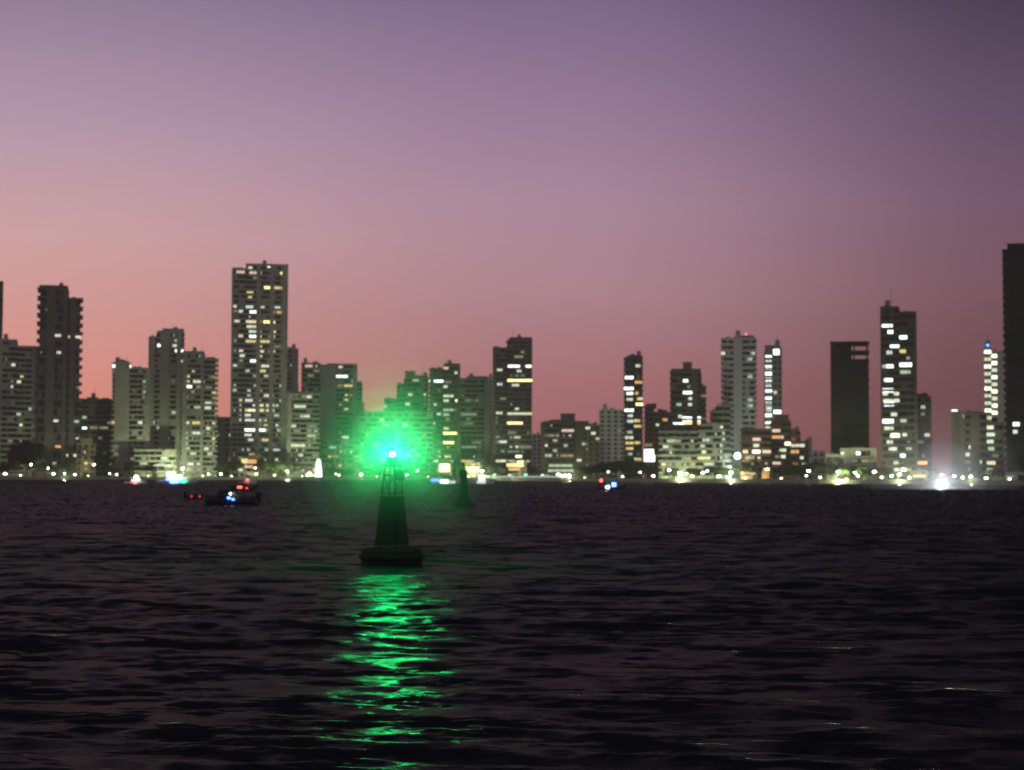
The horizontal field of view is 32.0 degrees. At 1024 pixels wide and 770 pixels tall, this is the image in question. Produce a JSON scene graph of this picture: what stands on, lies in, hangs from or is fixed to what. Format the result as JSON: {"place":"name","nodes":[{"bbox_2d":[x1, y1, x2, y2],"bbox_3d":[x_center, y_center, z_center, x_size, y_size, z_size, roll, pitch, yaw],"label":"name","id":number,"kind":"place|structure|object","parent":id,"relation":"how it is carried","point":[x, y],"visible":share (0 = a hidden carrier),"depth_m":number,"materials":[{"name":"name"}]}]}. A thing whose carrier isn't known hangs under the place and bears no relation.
{"place":"outdoors","nodes":[
{"label":"outdoors","id":0,"kind":"place"},
{"bbox_2d":[0,281,3,338],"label":"apartment tower","id":1,"kind":"structure","parent":0,"point":[1,307],"depth_m":1149.81,"materials":[{"name":"grey concrete"}]},
{"bbox_2d":[0,334,38,475],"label":"apartment tower","id":2,"kind":"structure","parent":0,"point":[19,378],"depth_m":1062.72,"materials":[{"name":"grey concrete"}]},
{"bbox_2d":[148,324,184,474],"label":"apartment tower","id":3,"kind":"structure","parent":0,"point":[166,348],"depth_m":1130.05,"materials":[{"name":"grey concrete"}]},
{"bbox_2d":[181,347,218,476],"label":"apartment tower","id":4,"kind":"structure","parent":0,"point":[199,416],"depth_m":1121.08,"materials":[{"name":"grey concrete"}]},
{"bbox_2d":[214,415,229,476],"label":"apartment block","id":5,"kind":"structure","parent":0,"point":[223,442],"depth_m":1221.57,"materials":[{"name":"concrete"}]},
{"bbox_2d":[238,455,258,476],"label":"cafe building","id":6,"kind":"structure","parent":0,"point":[249,467],"depth_m":1138.38,"materials":[{"name":"beige paint"}]},
{"bbox_2d":[230,260,287,476],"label":"apartment tower","id":7,"kind":"structure","parent":0,"point":[259,346],"depth_m":1183.07,"materials":[{"name":"grey concrete"}]},
{"bbox_2d":[286,339,298,459],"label":"apartment tower","id":8,"kind":"structure","parent":0,"point":[292,367],"depth_m":1290.68,"materials":[{"name":"grey concrete"}]},
{"bbox_2d":[286,383,319,476],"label":"apartment block","id":9,"kind":"structure","parent":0,"point":[303,429],"depth_m":1166.94,"materials":[{"name":"grey concrete"}]},
{"bbox_2d":[301,358,364,460],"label":"apartment tower","id":10,"kind":"structure","parent":0,"point":[337,387],"depth_m":1231.30,"materials":[{"name":"grey concrete"}]},
{"bbox_2d":[320,437,359,476],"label":"apartment block","id":11,"kind":"structure","parent":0,"point":[340,454],"depth_m":1190.88,"materials":[{"name":"grey concrete"}]},
{"bbox_2d":[358,411,432,476],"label":"apartment block","id":12,"kind":"structure","parent":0,"point":[408,436],"depth_m":1201.43,"materials":[{"name":"grey concrete"}]},
{"bbox_2d":[384,364,428,411],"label":"apartment tower","id":13,"kind":"structure","parent":0,"point":[412,393],"depth_m":1241.68,"materials":[{"name":"grey"}]},
{"bbox_2d":[460,373,490,477],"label":"apartment tower","id":14,"kind":"structure","parent":0,"point":[474,417],"depth_m":1256.92,"materials":[{"name":"grey concrete"}]},
{"bbox_2d":[0,479,1023,769],"bbox_3d":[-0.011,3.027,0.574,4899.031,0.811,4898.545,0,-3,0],"label":"water","id":15,"kind":"structure","parent":0,"point":[520,625],"depth_m":35.23,"materials":[{"name":"black liquid"}]},
{"bbox_2d":[122,476,146,483],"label":"motorboat","id":16,"kind":"object","parent":15,"relation":"on","point":[135,480],"visible":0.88,"depth_m":563.26,"materials":[{"name":"white plastic"}]},
{"bbox_2d":[155,472,197,483],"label":"motorboat","id":17,"kind":"object","parent":15,"relation":"on","point":[173,478],"visible":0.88,"depth_m":570.80,"materials":[{"name":"white plastic"}]},
{"bbox_2d":[183,492,202,498],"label":"skiff","id":18,"kind":"object","parent":15,"relation":"on","point":[193,496],"visible":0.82,"depth_m":217.13,"materials":[{"name":"black plastic"}]},
{"bbox_2d":[205,484,260,504],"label":"motorboat","id":19,"kind":"object","parent":15,"relation":"on","point":[228,497],"visible":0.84,"depth_m":177.16,"materials":[{"name":"black plastic"}]},
{"bbox_2d":[230,479,257,490],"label":"motorboat","id":20,"kind":"object","parent":15,"relation":"on","point":[243,486],"visible":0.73,"depth_m":339.14,"materials":[{"name":"black plastic"}]},
{"bbox_2d":[236,479,256,483],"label":"motorboat","id":21,"kind":"object","parent":15,"relation":"on","point":[249,481],"visible":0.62,"depth_m":556.31,"materials":[{"name":"grey plastic"}]},
{"bbox_2d":[358,445,424,566],"bbox_3d":[-4.032,4.338,60.003,2.240,4.609,2.240,1,-3,-20],"label":"light buoy","id":22,"kind":"object","parent":15,"relation":"on","point":[391,531],"visible":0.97,"depth_m":59.60,"materials":[{"name":"green metal"}]},
{"bbox_2d":[430,476,459,483],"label":"motorboat","id":23,"kind":"object","parent":15,"relation":"on","point":[447,480],"visible":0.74,"depth_m":635.43,"materials":[{"name":"white plastic"}]},
{"bbox_2d":[452,462,474,505],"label":"channel buoy","id":24,"kind":"object","parent":15,"relation":"on","point":[463,499],"visible":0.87,"depth_m":176.27,"materials":[{"name":"metal"}]},
{"bbox_2d":[467,475,493,483],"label":"motorboat","id":25,"kind":"object","parent":15,"relation":"on","point":[481,479],"visible":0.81,"depth_m":607.51,"materials":[{"name":"white plastic"}]},
{"bbox_2d":[486,474,567,480],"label":"pier","id":26,"kind":"structure","parent":15,"relation":"in","point":[508,476],"depth_m":1130.36,"materials":[{"name":"grey concrete"}]},
{"bbox_2d":[597,479,624,489],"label":"motorboat","id":27,"kind":"object","parent":15,"relation":"on","point":[607,487],"visible":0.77,"depth_m":382.40,"materials":[{"name":"black plastic"}]},
{"bbox_2d":[934,477,948,488],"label":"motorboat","id":28,"kind":"object","parent":15,"relation":"on","point":[945,486],"visible":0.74,"depth_m":452.82,"materials":[{"name":"white plastic"}]},
{"bbox_2d":[492,334,531,477],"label":"apartment tower","id":29,"kind":"structure","parent":0,"point":[512,399],"depth_m":1229.46,"materials":[{"name":"grey concrete"}]},
{"bbox_2d":[507,379,531,381],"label":"window","id":30,"kind":"structure","parent":29,"relation":"in","point":[520,380],"depth_m":1230.22,"materials":[{"name":"yellow"}]},
{"bbox_2d":[0,0,1023,478],"label":"sky","id":31,"kind":"structure","parent":0,"point":[600,183],"materials":[{"name":"purple"}]},
{"bbox_2d":[487,374,540,477],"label":"apartment block","id":32,"kind":"structure","parent":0,"point":[536,451],"depth_m":1387.51,"materials":[{"name":"grey"}]},
{"bbox_2d":[506,458,525,477],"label":"restaurant building","id":33,"kind":"structure","parent":0,"point":[516,467],"depth_m":1203.72,"materials":[{"name":"beige paint"}]},
{"bbox_2d":[599,404,624,477],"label":"apartment block","id":34,"kind":"structure","parent":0,"point":[611,422],"depth_m":1254.80,"materials":[{"name":"grey concrete"}]},
{"bbox_2d":[624,351,642,477],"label":"apartment tower","id":35,"kind":"structure","parent":0,"point":[633,406],"depth_m":1042.40,"materials":[{"name":"grey"}]},
{"bbox_2d":[644,404,670,478],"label":"apartment block","id":36,"kind":"structure","parent":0,"point":[655,422],"depth_m":1094.48,"materials":[{"name":"grey concrete"}]},
{"bbox_2d":[670,358,706,430],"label":"apartment tower","id":37,"kind":"structure","parent":0,"point":[688,403],"depth_m":984.50,"materials":[{"name":"grey concrete"}]},
{"bbox_2d":[721,330,756,478],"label":"apartment tower","id":38,"kind":"structure","parent":0,"point":[739,367],"depth_m":1008.81,"materials":[{"name":"grey concrete"}]},
{"bbox_2d":[764,340,781,428],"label":"apartment tower","id":39,"kind":"structure","parent":0,"point":[772,380],"depth_m":950.75,"materials":[{"name":"grey concrete"}]},
{"bbox_2d":[807,435,825,478],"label":"apartment block","id":40,"kind":"structure","parent":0,"point":[817,456],"depth_m":1045.02,"materials":[{"name":"white paint"}]},
{"bbox_2d":[830,341,869,453],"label":"tower under construction","id":41,"kind":"structure","parent":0,"point":[849,398],"depth_m":867.64,"materials":[{"name":"concrete"}]},
{"bbox_2d":[825,446,876,479],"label":"apartment block","id":42,"kind":"structure","parent":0,"point":[857,457],"depth_m":837.38,"materials":[{"name":"grey concrete"}]},
{"bbox_2d":[880,300,917,479],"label":"apartment tower","id":43,"kind":"structure","parent":0,"point":[898,370],"depth_m":826.89,"materials":[{"name":"grey concrete"}]},
{"bbox_2d":[910,468,927,479],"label":"villa","id":44,"kind":"object","parent":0,"point":[920,474],"visible":0.77,"depth_m":795.02,"materials":[{"name":"beige paint"}]},
{"bbox_2d":[917,393,931,479],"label":"apartment tower","id":45,"kind":"structure","parent":0,"point":[924,421],"depth_m":842.90,"materials":[{"name":"concrete"}]},
{"bbox_2d":[951,410,964,479],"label":"apartment block","id":46,"kind":"structure","parent":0,"point":[957,433],"depth_m":830.79,"materials":[{"name":"beige paint"}]},
{"bbox_2d":[964,410,1004,479],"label":"apartment block","id":47,"kind":"structure","parent":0,"point":[984,445],"depth_m":779.17,"materials":[{"name":"concrete"}]},
{"bbox_2d":[984,333,1005,479],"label":"apartment tower","id":48,"kind":"structure","parent":0,"point":[994,370],"depth_m":845.67,"materials":[{"name":"grey"}]},
{"bbox_2d":[1002,243,1023,476],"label":"apartment tower","id":49,"kind":"structure","parent":0,"point":[1013,298],"depth_m":766.82,"materials":[{"name":"grey concrete"}]},
{"label":"ground","id":50,"kind":"structure","parent":0,"visible":0},
{"bbox_2d":[0,463,19,475],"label":"shade tree","id":51,"kind":"object","parent":50,"relation":"on","point":[5,467],"visible":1,"depth_m":1014.19,"materials":[{"name":"green plant"}]},
{"bbox_2d":[6,441,45,475],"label":"shade tree","id":52,"kind":"object","parent":50,"relation":"on","point":[26,453],"visible":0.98,"depth_m":1024.06,"materials":[{"name":"green plant"}]},
{"bbox_2d":[34,278,82,475],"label":"apartment tower","id":53,"kind":"structure","parent":50,"relation":"on","point":[60,334],"depth_m":1065.14,"materials":[{"name":"grey concrete"}]},
{"bbox_2d":[48,463,69,475],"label":"shade tree","id":54,"kind":"object","parent":50,"relation":"on","point":[61,467],"visible":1,"depth_m":1040.10,"materials":[{"name":"green plant"}]},
{"bbox_2d":[76,438,95,475],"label":"villa","id":55,"kind":"object","parent":50,"relation":"on","point":[86,448],"visible":0.83,"depth_m":1062.38,"materials":[{"name":"beige paint"}]},
{"bbox_2d":[78,393,111,475],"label":"apartment block","id":56,"kind":"structure","parent":50,"relation":"on","point":[95,421],"depth_m":1110.27,"materials":[{"name":"grey concrete"}]},
{"bbox_2d":[90,452,116,475],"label":"shade tree","id":57,"kind":"object","parent":50,"relation":"on","point":[100,462],"visible":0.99,"depth_m":1059.30,"materials":[{"name":"green plant"}]},
{"bbox_2d":[103,466,122,475],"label":"shade tree","id":58,"kind":"object","parent":50,"relation":"on","point":[113,470],"visible":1,"depth_m":1059.59,"materials":[{"name":"green plant"}]},
{"bbox_2d":[123,461,137,471],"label":"shade tree","id":59,"kind":"object","parent":50,"relation":"on","point":[127,466],"visible":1,"depth_m":1068.33,"materials":[{"name":"green plant"}]},
{"bbox_2d":[111,357,150,476],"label":"apartment tower","id":60,"kind":"structure","parent":50,"relation":"on","point":[131,405],"depth_m":1106.97,"materials":[{"name":"grey concrete"}]},
{"bbox_2d":[141,463,163,476],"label":"shade tree","id":61,"kind":"object","parent":50,"relation":"on","point":[152,469],"visible":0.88,"depth_m":1082.03,"materials":[{"name":"green plant"}]},
{"bbox_2d":[134,447,176,476],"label":"apartment block","id":62,"kind":"structure","parent":50,"relation":"on","point":[166,455],"depth_m":1099.51,"materials":[{"name":"grey concrete"}]},
{"bbox_2d":[214,463,230,476],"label":"shade tree","id":63,"kind":"object","parent":50,"relation":"on","point":[224,467],"visible":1,"depth_m":1114.22,"materials":[{"name":"green plant"}]},
{"bbox_2d":[223,458,244,475],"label":"shade tree","id":64,"kind":"object","parent":50,"relation":"on","point":[236,463],"visible":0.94,"depth_m":1124.69,"materials":[{"name":"green plant"}]},
{"bbox_2d":[256,459,272,476],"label":"shade tree","id":65,"kind":"object","parent":50,"relation":"on","point":[263,465],"visible":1,"depth_m":1136.05,"materials":[{"name":"green plant"}]},
{"bbox_2d":[268,460,287,476],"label":"shade tree","id":66,"kind":"object","parent":50,"relation":"on","point":[275,466],"visible":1,"depth_m":1136.99,"materials":[{"name":"green plant"}]},
{"bbox_2d":[280,464,293,476],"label":"shade tree","id":67,"kind":"object","parent":50,"relation":"on","point":[288,468],"visible":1,"depth_m":1137.99,"materials":[{"name":"green plant"}]},
{"bbox_2d":[324,467,337,476],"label":"shade tree","id":68,"kind":"object","parent":50,"relation":"on","point":[331,470],"visible":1,"depth_m":1148.19,"materials":[{"name":"green plant"}]},
{"bbox_2d":[342,468,355,476],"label":"shade tree","id":69,"kind":"object","parent":50,"relation":"on","point":[348,471],"visible":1,"depth_m":1152.40,"materials":[{"name":"green plant"}]},
{"bbox_2d":[370,466,383,475],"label":"shade tree","id":70,"kind":"object","parent":50,"relation":"on","point":[375,470],"visible":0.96,"depth_m":1159.78,"materials":[{"name":"green plant"}]},
{"bbox_2d":[402,467,415,476],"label":"shade tree","id":71,"kind":"object","parent":50,"relation":"on","point":[408,470],"visible":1,"depth_m":1169.67,"materials":[{"name":"green plant"}]},
{"bbox_2d":[429,357,459,476],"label":"apartment tower","id":72,"kind":"structure","parent":50,"relation":"on","point":[444,394],"depth_m":1220.87,"materials":[{"name":"grey concrete"}]},
{"bbox_2d":[438,459,451,476],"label":"shop building","id":73,"kind":"structure","parent":50,"relation":"on","point":[444,467],"depth_m":1190.35,"materials":[{"name":"beige paint"}]},
{"bbox_2d":[439,464,449,471],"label":"window","id":74,"kind":"structure","parent":73,"relation":"in","point":[440,465],"depth_m":1190.34,"materials":[{"name":"yellow"}]},
{"bbox_2d":[465,460,479,477],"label":"shop building","id":75,"kind":"structure","parent":50,"relation":"on","point":[473,469],"depth_m":1198.18,"materials":[{"name":"beige paint"}]},
{"bbox_2d":[482,464,498,477],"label":"shade tree","id":76,"kind":"object","parent":50,"relation":"on","point":[488,468],"visible":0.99,"depth_m":1192.31,"materials":[{"name":"green plant"}]},
{"bbox_2d":[0,476,1023,484],"bbox_3d":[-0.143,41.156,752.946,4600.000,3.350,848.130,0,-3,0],"label":"seawall","id":77,"kind":"object","parent":50,"relation":"on","point":[983,482],"visible":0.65,"depth_m":1003.47,"materials":[{"name":"concrete"}]},
{"bbox_2d":[526,467,538,477],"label":"shade tree","id":78,"kind":"object","parent":50,"relation":"on","point":[532,470],"visible":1,"depth_m":1160.41,"materials":[{"name":"green plant"}]},
{"bbox_2d":[540,413,599,478],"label":"apartment block","id":79,"kind":"structure","parent":50,"relation":"on","point":[569,443],"depth_m":1132.79,"materials":[{"name":"concrete"}]},
{"bbox_2d":[549,464,571,466],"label":"window","id":80,"kind":"structure","parent":79,"relation":"in","point":[550,465],"depth_m":1131.95,"materials":[{"name":"grey"}]},
{"bbox_2d":[548,469,572,471],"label":"window","id":81,"kind":"structure","parent":79,"relation":"in","point":[549,470],"depth_m":1131.95,"materials":[{"name":"grey"}]},
{"bbox_2d":[578,466,602,477],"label":"shade tree","id":82,"kind":"object","parent":50,"relation":"on","point":[586,469],"visible":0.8,"depth_m":1068.48,"materials":[{"name":"green plant"}]},
{"bbox_2d":[591,462,610,477],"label":"shade tree","id":83,"kind":"object","parent":50,"relation":"on","point":[596,467],"visible":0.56,"depth_m":1054.19,"materials":[{"name":"green plant"}]},
{"bbox_2d":[603,460,621,477],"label":"shade tree","id":84,"kind":"object","parent":50,"relation":"on","point":[611,466],"visible":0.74,"depth_m":1033.29,"materials":[{"name":"green plant"}]},
{"bbox_2d":[615,459,641,477],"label":"shade tree","id":85,"kind":"object","parent":50,"relation":"on","point":[624,466],"visible":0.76,"depth_m":1019.08,"materials":[{"name":"green plant"}]},
{"bbox_2d":[629,462,652,477],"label":"shade tree","id":86,"kind":"object","parent":50,"relation":"on","point":[638,467],"visible":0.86,"depth_m":1001.27,"materials":[{"name":"green plant"}]},
{"bbox_2d":[644,449,654,477],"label":"billboard","id":87,"kind":"object","parent":50,"relation":"on","point":[649,455],"visible":0.72,"depth_m":1015.29,"materials":[{"name":"white"}]},
{"bbox_2d":[642,466,658,474],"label":"shade tree","id":88,"kind":"object","parent":50,"relation":"on","point":[651,470],"visible":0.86,"depth_m":981.56,"materials":[{"name":"green plant"}]},
{"bbox_2d":[665,468,678,478],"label":"shade tree","id":89,"kind":"object","parent":50,"relation":"on","point":[673,472],"visible":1,"depth_m":956.52,"materials":[{"name":"green plant"}]},
{"bbox_2d":[658,422,720,479],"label":"apartment block","id":90,"kind":"structure","parent":50,"relation":"on","point":[683,451],"depth_m":961.80,"materials":[{"name":"grey concrete"}]},
{"bbox_2d":[684,467,702,478],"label":"shade tree","id":91,"kind":"object","parent":50,"relation":"on","point":[693,471],"visible":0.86,"depth_m":936.25,"materials":[{"name":"green plant"}]},
{"bbox_2d":[699,465,730,478],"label":"shade tree","id":92,"kind":"object","parent":50,"relation":"on","point":[711,470],"visible":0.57,"depth_m":922.54,"materials":[{"name":"green plant"}]},
{"bbox_2d":[710,402,730,478],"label":"apartment block","id":93,"kind":"structure","parent":50,"relation":"on","point":[720,413],"depth_m":974.16,"materials":[{"name":"grey concrete"}]},
{"bbox_2d":[714,467,733,478],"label":"shade tree","id":94,"kind":"object","parent":50,"relation":"on","point":[724,472],"visible":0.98,"depth_m":909.21,"materials":[{"name":"green plant"}]},
{"bbox_2d":[732,465,755,475],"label":"shade tree","id":95,"kind":"object","parent":50,"relation":"on","point":[746,468],"visible":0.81,"depth_m":896.15,"materials":[{"name":"green plant"}]},
{"bbox_2d":[756,463,777,478],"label":"restaurant building","id":96,"kind":"structure","parent":50,"relation":"on","point":[762,472],"depth_m":882.89,"materials":[{"name":"beige paint"}]},
{"bbox_2d":[740,415,809,478],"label":"apartment block","id":97,"kind":"structure","parent":50,"relation":"on","point":[779,443],"depth_m":899.19,"materials":[{"name":"concrete"}]},
{"bbox_2d":[770,466,793,478],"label":"shade tree","id":98,"kind":"object","parent":50,"relation":"on","point":[776,470],"visible":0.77,"depth_m":864.52,"materials":[{"name":"green plant"}]},
{"bbox_2d":[780,464,807,478],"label":"shade tree","id":99,"kind":"object","parent":50,"relation":"on","point":[796,470],"visible":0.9,"depth_m":855.33,"materials":[{"name":"green plant"}]},
{"bbox_2d":[801,460,824,478],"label":"shade tree","id":100,"kind":"object","parent":50,"relation":"on","point":[806,465],"visible":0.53,"depth_m":843.30,"materials":[{"name":"green plant"}]},
{"bbox_2d":[809,462,843,478],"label":"shade tree","id":101,"kind":"object","parent":50,"relation":"on","point":[826,468],"visible":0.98,"depth_m":834.03,"materials":[{"name":"green plant"}]},
{"bbox_2d":[835,468,854,479],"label":"shade tree","id":102,"kind":"object","parent":50,"relation":"on","point":[845,471],"visible":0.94,"depth_m":818.10,"materials":[{"name":"green plant"}]},
{"bbox_2d":[856,467,872,479],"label":"shade tree","id":103,"kind":"object","parent":50,"relation":"on","point":[863,472],"visible":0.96,"depth_m":807.90,"materials":[{"name":"green plant"}]},
{"bbox_2d":[871,467,891,476],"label":"shade tree","id":104,"kind":"object","parent":50,"relation":"on","point":[881,472],"visible":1,"depth_m":798.96,"materials":[{"name":"green plant"}]},
{"bbox_2d":[965,470,986,479],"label":"shade tree","id":105,"kind":"object","parent":50,"relation":"on","point":[977,473],"visible":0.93,"depth_m":754.17,"materials":[{"name":"green plant"}]},
{"bbox_2d":[983,468,1005,479],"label":"shade tree","id":106,"kind":"object","parent":50,"relation":"on","point":[993,472],"visible":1,"depth_m":744.58,"materials":[{"name":"green plant"}]},
{"bbox_2d":[1005,472,1023,480],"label":"pavilion","id":107,"kind":"structure","parent":50,"relation":"on","point":[1020,476],"depth_m":737.83,"materials":[{"name":"white paint"}]},
{"label":"promenade","id":108,"kind":"structure","parent":0,"visible":0},
{"bbox_2d":[315,459,321,476],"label":"monument","id":109,"kind":"object","parent":108,"relation":"on","point":[318,470],"visible":1,"depth_m":1136.89,"materials":[{"name":"white"}]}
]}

